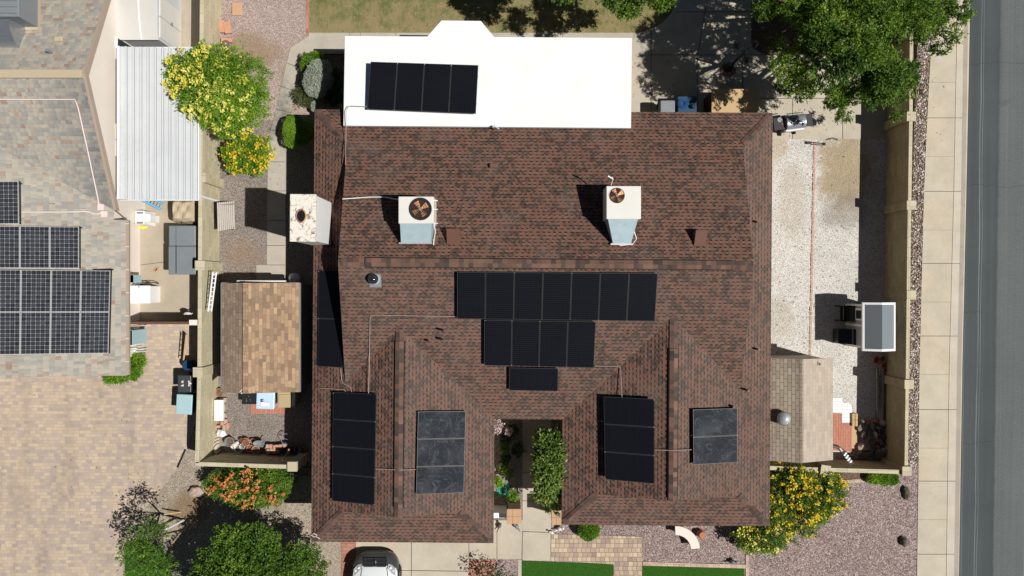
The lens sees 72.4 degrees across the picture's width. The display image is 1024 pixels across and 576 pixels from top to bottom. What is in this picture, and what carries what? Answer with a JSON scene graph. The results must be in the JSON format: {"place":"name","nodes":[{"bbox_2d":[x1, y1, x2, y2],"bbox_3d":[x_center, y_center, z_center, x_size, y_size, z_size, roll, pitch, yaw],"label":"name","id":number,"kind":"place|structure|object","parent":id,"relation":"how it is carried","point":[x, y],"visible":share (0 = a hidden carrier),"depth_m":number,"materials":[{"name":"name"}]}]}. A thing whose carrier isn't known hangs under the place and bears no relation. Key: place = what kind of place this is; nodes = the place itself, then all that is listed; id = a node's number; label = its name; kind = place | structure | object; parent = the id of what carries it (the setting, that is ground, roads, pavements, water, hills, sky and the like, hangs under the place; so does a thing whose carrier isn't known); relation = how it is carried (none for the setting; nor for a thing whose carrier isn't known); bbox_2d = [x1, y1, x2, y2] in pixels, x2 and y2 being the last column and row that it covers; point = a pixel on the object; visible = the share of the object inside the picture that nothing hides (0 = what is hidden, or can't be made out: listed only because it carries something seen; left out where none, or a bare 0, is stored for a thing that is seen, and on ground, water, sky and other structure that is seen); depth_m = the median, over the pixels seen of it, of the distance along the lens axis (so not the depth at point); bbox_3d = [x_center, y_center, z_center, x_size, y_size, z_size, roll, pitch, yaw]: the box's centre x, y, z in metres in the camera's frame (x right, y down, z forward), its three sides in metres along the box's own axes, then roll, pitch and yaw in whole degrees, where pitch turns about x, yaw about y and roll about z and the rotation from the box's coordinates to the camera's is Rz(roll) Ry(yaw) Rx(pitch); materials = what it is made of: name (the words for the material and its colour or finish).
{"place":"outdoors","nodes":[
{"label":"outdoors","id":0,"kind":"place"},
{"bbox_2d":[0,324,197,575],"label":"neighbour driveway","id":1,"kind":"structure","parent":0,"point":[37,432],"depth_m":29.18,"materials":[{"name":"brick"}]},
{"bbox_2d":[101,351,147,385],"bbox_3d":[-15.893,3.363,28.703,2.097,1.114,1.266,-15,90,0],"label":"shrub","id":2,"kind":"object","parent":1,"relation":"on","point":[136,366],"visible":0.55,"depth_m":28.53,"materials":[{"name":"green plant"}]},
{"bbox_2d":[176,392,196,414],"bbox_3d":[-13.189,4.666,28.675,0.643,1.050,0.841,3,90,0],"label":"recycling bin","id":3,"kind":"object","parent":1,"relation":"on","point":[186,403],"visible":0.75,"depth_m":28.15,"materials":[{"name":"blue plastic"}]},
{"bbox_2d":[178,372,196,391],"bbox_3d":[-13.174,3.838,28.671,0.556,1.058,0.729,0,90,0],"label":"rubbish bin","id":4,"kind":"object","parent":1,"relation":"on","point":[187,383],"visible":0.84,"depth_m":28.15,"materials":[{"name":"black plastic"}]},
{"bbox_2d":[125,539,170,575],"bbox_3d":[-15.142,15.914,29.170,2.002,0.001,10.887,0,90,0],"label":"bush","id":5,"kind":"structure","parent":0,"point":[133,564],"depth_m":29.17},
{"bbox_2d":[140,0,199,319],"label":"neighbour patio","id":6,"kind":"structure","parent":0,"point":[178,296],"depth_m":29.17,"materials":[{"name":"concrete"}]},
{"bbox_2d":[0,0,144,377],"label":"neighbour house","id":7,"kind":"structure","parent":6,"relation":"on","point":[67,49],"depth_m":25.70,"materials":[{"name":"beige"}]},
{"bbox_2d":[0,181,21,223],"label":"solar array","id":8,"kind":"object","parent":7,"relation":"on","point":[10,202],"visible":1,"depth_m":25.38,"materials":[{"name":"black glass"}]},
{"bbox_2d":[0,0,40,47],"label":"rooftop cooler","id":9,"kind":"object","parent":7,"relation":"on","point":[18,18],"visible":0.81,"depth_m":24.65,"materials":[{"name":"grey metal"}]},
{"bbox_2d":[0,226,81,268],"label":"solar array","id":10,"kind":"object","parent":7,"relation":"on","point":[38,247],"visible":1,"depth_m":25.61,"materials":[{"name":"black glass"}]},
{"bbox_2d":[0,99,103,209],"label":"conduit","id":11,"kind":"object","parent":7,"relation":"attached to","point":[100,206],"visible":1,"depth_m":25.29,"materials":[{"name":"white plastic"}]},
{"bbox_2d":[0,269,113,354],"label":"solar array","id":12,"kind":"object","parent":7,"relation":"on","point":[55,311],"visible":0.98,"depth_m":25.73,"materials":[{"name":"black glass"}]},
{"bbox_2d":[22,211,107,216],"bbox_3d":[-16.547,-2.773,25.916,2.746,0.692,0.220,0,90,0],"label":"conduit","id":13,"kind":"object","parent":7,"relation":"attached to","point":[104,213],"visible":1,"depth_m":25.91,"materials":[{"name":"white metal"}]},
{"bbox_2d":[130,329,146,344],"bbox_3d":[-15.203,1.954,28.050,0.573,1.100,0.590,0,90,0],"label":"meter box","id":14,"kind":"object","parent":7,"relation":"attached to","point":[138,336],"visible":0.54,"depth_m":27.98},
{"bbox_2d":[130,286,159,302],"bbox_3d":[-15.181,0.263,28.750,1.092,0.900,0.728,0,90,0],"label":"chest freezer","id":15,"kind":"object","parent":6,"relation":"on","point":[144,294],"visible":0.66,"depth_m":28.30,"materials":[{"name":"white paint"}]},
{"bbox_2d":[135,211,158,225],"bbox_3d":[-14.977,-2.850,28.745,0.529,0.910,0.566,0,90,0],"label":"pool equipment","id":16,"kind":"object","parent":6,"relation":"on","point":[144,218],"visible":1,"depth_m":28.46,"materials":[{"name":"white paint"}]},
{"bbox_2d":[115,0,180,46],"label":"garden shed","id":17,"kind":"structure","parent":6,"relation":"on","point":[148,23],"depth_m":27.16,"materials":[{"name":"grey plastic"}]},
{"bbox_2d":[159,0,180,46],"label":"door","id":18,"kind":"structure","parent":17,"relation":"in","point":[167,32],"depth_m":28.10,"materials":[{"name":"white metal"}]},
{"bbox_2d":[130,319,198,324],"bbox_3d":[-13.896,1.350,28.280,3.168,1.840,0.210,0,90,0],"label":"gate fence","id":19,"kind":"object","parent":6,"relation":"on","point":[192,322],"visible":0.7,"depth_m":27.44,"materials":[{"name":"brown wood"}]},
{"bbox_2d":[117,46,221,201],"bbox_3d":[-13.493,-6.285,27.885,3.016,2.630,5.879,0,90,0],"label":"metal patio cover","id":20,"kind":"object","parent":6,"relation":"on","point":[158,147],"visible":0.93,"depth_m":26.72,"materials":[{"name":"metal"}]},
{"bbox_2d":[169,226,197,274],"bbox_3d":[-13.168,-1.515,28.547,1.106,1.306,1.953,0,90,0],"label":"hot tub","id":21,"kind":"object","parent":6,"relation":"on","point":[183,249],"visible":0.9,"depth_m":27.93,"materials":[{"name":"grey plastic"}]},
{"bbox_2d":[172,201,197,225],"bbox_3d":[-13.240,-3.111,28.601,1.105,1.198,1.102,0,90,0],"label":"covered grill","id":22,"kind":"object","parent":6,"relation":"on","point":[185,213],"visible":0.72,"depth_m":28.08,"materials":[{"name":"beige fabric"}]},
{"bbox_2d":[123,430,355,575],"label":"gravel ground","id":23,"kind":"structure","parent":0,"point":[288,523],"depth_m":29.20,"materials":[{"name":"gravel"}]},
{"bbox_2d":[113,512,182,575],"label":"young tree","id":24,"kind":"object","parent":23,"relation":"on","point":[165,570],"visible":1,"depth_m":26.77,"materials":[{"name":"green plant"}]},
{"bbox_2d":[200,467,297,512],"bbox_3d":[-10.559,8.002,28.078,4.045,2.397,2.258,0,90,0],"label":"orange bells shrub","id":25,"kind":"object","parent":23,"relation":"on","point":[244,492],"visible":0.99,"depth_m":27.91,"materials":[{"name":"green plant"}]},
{"bbox_2d":[182,520,330,575],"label":"dark leaf tree","id":26,"kind":"object","parent":23,"relation":"on","point":[225,559],"visible":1,"depth_m":26.32,"materials":[{"name":"green plant"}]},
{"bbox_2d":[341,542,354,575],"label":"brick driveway edge","id":27,"kind":"object","parent":23,"relation":"on","point":[347,555],"depth_m":29.17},
{"bbox_2d":[221,0,319,119],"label":"pink gravel bed","id":28,"kind":"object","parent":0,"point":[274,31],"visible":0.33,"depth_m":29.19,"materials":[{"name":"gravel"}]},
{"bbox_2d":[299,50,323,71],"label":"shrub","id":29,"kind":"object","parent":28,"relation":"on","point":[307,58],"visible":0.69,"depth_m":28.54,"materials":[{"name":"green plant"}]},
{"bbox_2d":[217,76,343,464],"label":"side yard","id":30,"kind":"structure","parent":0,"point":[242,249],"depth_m":29.20,"materials":[{"name":"gravel"}]},
{"bbox_2d":[193,0,223,462],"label":"block wall","id":31,"kind":"structure","parent":30,"relation":"on","point":[207,370],"depth_m":28.11,"materials":[{"name":"concrete"}]},
{"bbox_2d":[161,38,274,142],"bbox_3d":[-11.304,-7.609,27.389,4.474,3.731,3.880,0,90,0],"label":"yellow bells tree","id":32,"kind":"object","parent":30,"relation":"on","point":[226,86],"visible":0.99,"depth_m":26.44,"materials":[{"name":"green plant"}]},
{"bbox_2d":[217,201,234,230],"bbox_3d":[-11.709,-2.957,28.625,0.393,1.150,1.345,0,90,0],"label":"slatted bench","id":33,"kind":"object","parent":30,"relation":"on","point":[225,215],"visible":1,"depth_m":28.56,"materials":[{"name":"brown wood"}]},
{"bbox_2d":[214,127,276,178],"bbox_3d":[-10.703,-5.421,28.386,2.497,1.741,2.017,0,90,0],"label":"orange bells shrub","id":34,"kind":"object","parent":30,"relation":"on","point":[245,154],"visible":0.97,"depth_m":28.03,"materials":[{"name":"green plant"}]},
{"bbox_2d":[195,452,309,471],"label":"block wall","id":35,"kind":"structure","parent":30,"relation":"on","point":[293,463],"depth_m":27.97,"materials":[{"name":"concrete"}]},
{"bbox_2d":[221,280,311,393],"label":"garden shed","id":36,"kind":"structure","parent":30,"relation":"on","point":[266,336],"depth_m":27.04,"materials":[{"name":"brown"}]},
{"bbox_2d":[250,400,285,413],"bbox_3d":[-10.157,4.959,29.195,1.502,0.050,0.574,0,90,0],"label":"storage brick pad","id":37,"kind":"object","parent":30,"relation":"on","point":[275,410],"visible":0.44,"depth_m":29.17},
{"bbox_2d":[256,393,276,408],"bbox_3d":[-10.064,4.542,28.849,0.764,0.642,0.823,0,90,0],"label":"storage tote","id":38,"kind":"object","parent":37,"relation":"on","point":[266,400],"visible":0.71,"depth_m":28.55,"materials":[{"name":"blue plastic"}]},
{"bbox_2d":[278,392,298,407],"bbox_3d":[-9.186,4.489,28.820,0.743,0.759,0.772,0,90,0],"label":"storage tote","id":39,"kind":"object","parent":30,"relation":"on","point":[288,399],"visible":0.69,"depth_m":28.48,"materials":[{"name":"beige plastic"}]},
{"bbox_2d":[282,114,313,149],"bbox_3d":[-8.665,-6.354,28.665,1.390,1.182,1.434,0,90,0],"label":"shrub","id":40,"kind":"object","parent":30,"relation":"on","point":[295,132],"visible":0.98,"depth_m":28.28,"materials":[{"name":"green plant"}]},
{"bbox_2d":[292,85,319,108],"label":"shrub","id":41,"kind":"object","parent":30,"relation":"on","point":[305,98],"visible":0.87,"depth_m":28.73,"materials":[{"name":"green plant"}]},
{"bbox_2d":[302,58,333,99],"bbox_3d":[-7.862,-8.496,28.618,1.348,1.286,1.642,0,90,0],"label":"shrub","id":42,"kind":"object","parent":30,"relation":"on","point":[318,79],"visible":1,"depth_m":28.23,"materials":[{"name":"green plant"}]},
{"bbox_2d":[321,66,343,108],"bbox_3d":[-7.405,-8.260,28.744,1.218,1.036,1.831,0,90,0],"label":"shrub","id":43,"kind":"object","parent":30,"relation":"on","point":[331,95],"visible":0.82,"depth_m":28.60,"materials":[{"name":"green plant"}]},
{"bbox_2d":[256,37,307,279],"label":"curved garden path","id":44,"kind":"structure","parent":0,"point":[274,268],"depth_m":29.17,"materials":[{"name":"concrete"}]},
{"bbox_2d":[356,520,522,575],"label":"driveway","id":45,"kind":"structure","parent":0,"point":[432,559],"depth_m":29.17,"materials":[{"name":"concrete"}]},
{"bbox_2d":[352,551,401,575],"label":"parked car","id":46,"kind":"object","parent":45,"relation":"on","point":[376,563],"visible":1,"depth_m":28.42,"materials":[{"name":"silver metal"}]},
{"bbox_2d":[308,31,649,59],"bbox_3d":[-1.366,-10.116,29.214,14.246,0.084,1.210,0,90,0],"label":"mow strip","id":47,"kind":"object","parent":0,"point":[329,43],"visible":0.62,"depth_m":29.18,"materials":[{"name":"concrete"}]},
{"bbox_2d":[469,559,494,575],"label":"red brick bed","id":48,"kind":"object","parent":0,"point":[475,563],"visible":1,"depth_m":29.17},
{"bbox_2d":[309,0,674,32],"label":"back lawn","id":49,"kind":"structure","parent":0,"point":[345,16],"depth_m":29.19,"materials":[{"name":"plant"}]},
{"bbox_2d":[550,0,677,22],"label":"shade tree","id":50,"kind":"object","parent":49,"relation":"on","point":[625,10],"visible":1,"depth_m":24.88,"materials":[{"name":"green plant"}]},
{"bbox_2d":[494,419,561,519],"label":"entry courtyard floor","id":51,"kind":"structure","parent":0,"point":[515,482],"depth_m":29.19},
{"bbox_2d":[494,505,506,517],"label":"wall","id":52,"kind":"structure","parent":51,"relation":"on","point":[500,511],"depth_m":28.39,"materials":[{"name":"white paint"}]},
{"bbox_2d":[499,424,526,458],"bbox_3d":[-0.017,6.339,28.865,0.981,0.806,1.557,-18,90,0],"label":"courtyard plant","id":53,"kind":"object","parent":51,"relation":"on","point":[518,452],"visible":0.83,"depth_m":28.77,"materials":[{"name":"green plant"}]},
{"bbox_2d":[507,499,520,523],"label":"entry pillar","id":54,"kind":"structure","parent":51,"relation":"on","point":[513,513],"depth_m":27.70,"materials":[{"name":"beige paint"}]},
{"bbox_2d":[529,424,568,516],"bbox_3d":[1.430,7.013,27.403,1.625,3.714,3.761,0,90,0],"label":"citrus tree","id":55,"kind":"object","parent":51,"relation":"on","point":[547,477],"visible":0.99,"depth_m":26.12,"materials":[{"name":"green plant"}]},
{"bbox_2d":[522,419,551,560],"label":"entry walk","id":56,"kind":"structure","parent":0,"point":[536,540],"depth_m":29.17,"materials":[{"name":"concrete"}]},
{"bbox_2d":[193,33,916,429],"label":"ground","id":57,"kind":"structure","parent":0,"point":[335,61],"depth_m":29.40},
{"bbox_2d":[551,534,641,575],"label":"entry patio pavers","id":58,"kind":"object","parent":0,"point":[623,554],"visible":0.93,"depth_m":29.17,"materials":[{"name":"brick"}]},
{"bbox_2d":[518,467,917,575],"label":"front gravel bed","id":59,"kind":"object","parent":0,"point":[881,520],"visible":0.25,"depth_m":29.20,"materials":[{"name":"gravel"}]},
{"bbox_2d":[30,10,944,569],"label":"fallen leaves","id":60,"kind":"object","parent":59,"relation":"on","point":[508,28],"visible":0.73,"depth_m":29.17,"materials":[{"name":"brown plant"}]},
{"bbox_2d":[495,559,517,575],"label":"gravel bed","id":61,"kind":"object","parent":59,"relation":"on","point":[511,564],"visible":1,"depth_m":29.19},
{"bbox_2d":[290,109,772,542],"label":"brown roof house","id":62,"kind":"structure","parent":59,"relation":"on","point":[514,200],"depth_m":25.48,"materials":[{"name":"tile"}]},
{"bbox_2d":[318,271,343,367],"bbox_3d":[-6.704,1.146,25.938,1.044,0.381,3.579,0,90,0],"label":"solar array","id":63,"kind":"object","parent":62,"relation":"on","point":[330,346],"visible":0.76,"depth_m":25.90,"materials":[{"name":"black glass"}]},
{"bbox_2d":[332,392,376,504],"bbox_3d":[-5.751,5.849,25.590,1.747,0.577,4.023,0,90,0],"label":"solar array","id":64,"kind":"object","parent":62,"relation":"on","point":[353,458],"visible":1,"depth_m":25.54,"materials":[{"name":"black glass"}]},
{"bbox_2d":[399,197,437,244],"bbox_3d":[-3.264,-2.318,24.569,1.438,1.368,1.626,0,90,0],"label":"air conditioner","id":65,"kind":"object","parent":62,"relation":"on","point":[417,219],"visible":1,"depth_m":23.95,"materials":[{"name":"white metal"}]},
{"bbox_2d":[416,411,465,493],"bbox_3d":[-2.588,5.998,25.548,1.794,0.589,3.064,0,90,0],"label":"solar array","id":66,"kind":"object","parent":62,"relation":"on","point":[440,458],"visible":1,"depth_m":25.50,"materials":[{"name":"black glass"}]},
{"bbox_2d":[343,21,631,129],"bbox_3d":[-0.878,-7.894,27.395,10.722,3.570,4.198,0,90,0],"label":"patio cover","id":67,"kind":"object","parent":62,"relation":"attached to","point":[551,82],"visible":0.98,"depth_m":25.99,"materials":[{"name":"white plastic"}]},
{"bbox_2d":[367,62,477,113],"bbox_3d":[-3.266,-7.353,25.675,4.000,0.148,1.790,2,90,0],"label":"solar array","id":68,"kind":"object","parent":67,"relation":"on","point":[435,88],"visible":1,"depth_m":25.64,"materials":[{"name":"black glass"}]},
{"bbox_2d":[509,367,557,391],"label":"solar array","id":69,"kind":"object","parent":62,"relation":"on","point":[532,379],"visible":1,"depth_m":25.57,"materials":[{"name":"black glass"}]},
{"bbox_2d":[484,320,595,367],"bbox_3d":[0.989,2.017,25.204,4.004,0.538,1.764,0,90,0],"label":"solar array","id":70,"kind":"object","parent":62,"relation":"on","point":[503,338],"visible":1,"depth_m":25.18,"materials":[{"name":"black glass"}]},
{"bbox_2d":[457,272,657,320],"bbox_3d":[1.575,0.311,24.722,7.054,0.533,1.752,0,90,0],"label":"solar array","id":71,"kind":"object","parent":62,"relation":"on","point":[508,295],"visible":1,"depth_m":24.70,"materials":[{"name":"black glass"}]},
{"bbox_2d":[603,186,640,245],"bbox_3d":[3.686,-2.484,24.645,1.473,1.421,2.027,0,90,0],"label":"air conditioner","id":72,"kind":"object","parent":62,"relation":"on","point":[621,211],"visible":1,"depth_m":24.00,"materials":[{"name":"white metal"}]},
{"bbox_2d":[604,397,654,483],"bbox_3d":[4.233,5.482,25.319,1.779,0.600,3.037,0,90,0],"label":"solar array","id":73,"kind":"object","parent":62,"relation":"on","point":[634,439],"visible":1,"depth_m":25.27,"materials":[{"name":"black glass"}]},
{"bbox_2d":[692,408,737,464],"bbox_3d":[7.360,5.371,25.399,1.782,0.600,2.011,0,90,0],"label":"solar array","id":74,"kind":"object","parent":62,"relation":"on","point":[717,427],"visible":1,"depth_m":25.35,"materials":[{"name":"black glass"}]},
{"bbox_2d":[522,561,613,575],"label":"turf strip","id":75,"kind":"object","parent":59,"relation":"on","point":[535,568],"visible":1,"depth_m":29.18,"materials":[{"name":"plant"}]},
{"bbox_2d":[577,525,600,541],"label":"shrub","id":76,"kind":"object","parent":59,"relation":"on","point":[589,533],"visible":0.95,"depth_m":28.65,"materials":[{"name":"green plant"}]},
{"bbox_2d":[674,526,699,548],"bbox_3d":[7.213,10.231,28.970,1.362,0.460,0.534,42,90,0],"label":"curved bench","id":77,"kind":"object","parent":59,"relation":"on","point":[688,535],"visible":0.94,"depth_m":28.74,"materials":[{"name":"beige paint"}]},
{"bbox_2d":[643,566,743,575],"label":"turf strip","id":78,"kind":"object","parent":59,"relation":"on","point":[670,571],"visible":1,"depth_m":29.18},
{"bbox_2d":[642,562,745,567],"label":"turf border pavers","id":79,"kind":"object","parent":59,"relation":"on","point":[677,564],"visible":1,"depth_m":29.17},
{"bbox_2d":[730,461,852,557],"bbox_3d":[11.140,8.958,28.010,3.637,2.504,4.946,27,90,0],"label":"yellow bells shrub","id":80,"kind":"object","parent":59,"relation":"on","point":[795,501],"visible":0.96,"depth_m":27.49,"materials":[{"name":"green plant"}]},
{"bbox_2d":[770,470,867,480],"bbox_3d":[12.792,7.838,29.190,4.080,0.001,0.408,2,90,0],"label":"soil strip","id":81,"kind":"object","parent":59,"relation":"on","point":[848,476],"visible":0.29,"depth_m":29.19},
{"bbox_2d":[865,473,899,486],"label":"shrub","id":82,"kind":"object","parent":59,"relation":"on","point":[882,479],"visible":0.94,"depth_m":28.85,"materials":[{"name":"green plant"}]},
{"bbox_2d":[632,0,886,138],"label":"back driveway","id":83,"kind":"structure","parent":0,"point":[718,29],"depth_m":29.18,"materials":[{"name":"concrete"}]},
{"bbox_2d":[657,100,674,111],"bbox_3d":[6.274,-7.223,28.700,0.584,1.000,0.749,0,90,0],"label":"rubbish bin","id":84,"kind":"object","parent":83,"relation":"on","point":[666,106],"visible":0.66,"depth_m":28.20,"materials":[{"name":"grey plastic"}]},
{"bbox_2d":[675,96,696,111],"bbox_3d":[7.075,-7.338,28.698,0.768,0.905,0.808,0,90,0],"label":"water tub","id":85,"kind":"object","parent":83,"relation":"on","point":[691,100],"visible":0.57,"depth_m":28.25,"materials":[{"name":"blue plastic"}]},
{"bbox_2d":[721,63,735,75],"bbox_3d":[9.010,-9.094,29.195,0.626,0.050,0.542,0,90,0],"label":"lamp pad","id":86,"kind":"object","parent":83,"relation":"on","point":[725,73],"visible":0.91,"depth_m":29.17,"materials":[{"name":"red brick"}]},
{"bbox_2d":[724,40,758,72],"bbox_3d":[9.016,-9.091,27.955,0.931,2.430,0.865,0,90,0],"label":"lamp post","id":87,"kind":"object","parent":86,"relation":"on","point":[728,67],"visible":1,"depth_m":27.20,"materials":[{"name":"black metal"}]},
{"bbox_2d":[704,89,758,112],"bbox_3d":[8.882,-7.390,28.520,1.890,1.360,1.055,0,90,0],"label":"storage cabinet","id":88,"kind":"object","parent":83,"relation":"on","point":[732,100],"visible":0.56,"depth_m":27.84,"materials":[{"name":"brown wood"}]},
{"bbox_2d":[773,112,812,135],"bbox_3d":[11.365,-6.706,28.650,1.575,1.100,0.713,-7,90,0],"label":"barbecue grill","id":89,"kind":"object","parent":83,"relation":"on","point":[793,123],"visible":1,"depth_m":28.27,"materials":[{"name":"silver metal"}]},
{"bbox_2d":[751,0,884,54],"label":"tree planter","id":90,"kind":"object","parent":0,"point":[760,30],"visible":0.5,"depth_m":29.20,"materials":[{"name":"soil"}]},
{"bbox_2d":[761,29,787,54],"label":"shrub","id":91,"kind":"object","parent":90,"relation":"on","point":[772,42],"visible":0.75,"depth_m":28.46,"materials":[{"name":"green plant"}]},
{"bbox_2d":[749,0,977,124],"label":"ash tree","id":92,"kind":"object","parent":90,"relation":"on","point":[886,77],"visible":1,"depth_m":23.70,"materials":[{"name":"green plant"}]},
{"bbox_2d":[771,139,886,459],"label":"side yard","id":93,"kind":"structure","parent":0,"point":[845,206],"depth_m":29.20,"materials":[{"name":"gravel"}]},
{"bbox_2d":[770,355,832,462],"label":"garden shed","id":94,"kind":"structure","parent":93,"relation":"on","point":[801,412],"depth_m":26.83,"materials":[{"name":"beige"}]},
{"bbox_2d":[809,141,815,354],"bbox_3d":[12.523,-1.601,29.190,0.107,0.060,9.024,1,90,0],"label":"brick edging","id":95,"kind":"object","parent":93,"relation":"on","point":[812,250],"visible":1,"depth_m":29.17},
{"bbox_2d":[770,459,900,475],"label":"block wall","id":96,"kind":"structure","parent":93,"relation":"on","point":[861,466],"depth_m":27.75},
{"bbox_2d":[833,413,851,451],"bbox_3d":[13.693,6.007,29.190,0.939,0.050,1.627,0,90,0],"label":"red paver pad","id":97,"kind":"object","parent":93,"relation":"on","point":[842,435],"visible":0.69,"depth_m":29.16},
{"bbox_2d":[833,398,851,422],"bbox_3d":[13.755,5.089,29.185,0.813,0.060,1.043,0,90,0],"label":"white paver pad","id":98,"kind":"object","parent":93,"relation":"on","point":[840,406],"visible":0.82,"depth_m":29.16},
{"bbox_2d":[834,305,853,321],"bbox_3d":[13.675,1.044,28.775,0.460,0.850,0.655,0,90,0],"label":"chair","id":99,"kind":"object","parent":93,"relation":"on","point":[848,313],"visible":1,"depth_m":28.74,"materials":[{"name":"black plastic"}]},
{"bbox_2d":[833,328,855,344],"bbox_3d":[13.732,1.996,28.728,0.823,0.944,0.641,0,90,0],"label":"storage crate","id":100,"kind":"object","parent":93,"relation":"on","point":[845,336],"visible":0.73,"depth_m":28.48,"materials":[{"name":"black plastic"}]},
{"bbox_2d":[845,302,894,351],"bbox_3d":[14.418,1.522,28.219,1.296,1.962,1.905,0,90,0],"label":"playhouse","id":101,"kind":"object","parent":93,"relation":"on","point":[873,324],"visible":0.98,"depth_m":27.39,"materials":[{"name":"white paint"}]},
{"bbox_2d":[880,8,915,475],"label":"block wall","id":102,"kind":"structure","parent":93,"relation":"on","point":[897,209],"depth_m":28.09,"materials":[{"name":"concrete"}]},
{"bbox_2d":[908,33,931,469],"bbox_3d":[16.924,0.287,29.205,0.760,0.001,42.173,2,90,0],"label":"river rock bed","id":103,"kind":"object","parent":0,"point":[919,221],"visible":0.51,"depth_m":29.20,"materials":[{"name":"gravel"}]},
{"bbox_2d":[917,1,956,575],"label":"sidewalk","id":104,"kind":"structure","parent":0,"point":[935,347],"depth_m":29.18,"materials":[{"name":"concrete"}]},
{"bbox_2d":[959,0,1023,575],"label":"road","id":105,"kind":"structure","parent":0,"point":[992,495],"depth_m":29.30,"materials":[{"name":"asphalt"}]},
{"bbox_2d":[946,0,969,575],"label":"kerb","id":106,"kind":"structure","parent":105,"relation":"on","point":[957,317],"depth_m":29.18,"materials":[{"name":"concrete"}]},
{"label":"loose brick","id":107,"kind":"object","parent":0,"visible":0},
{"bbox_2d":[214,399,223,420],"bbox_3d":[-12.055,5.031,28.825,0.370,0.150,0.862,0,90,0],"label":"white cooler","id":108,"kind":"object","parent":107,"relation":"on","point":[218,409],"visible":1,"depth_m":28.75,"materials":[{"name":"paint"}]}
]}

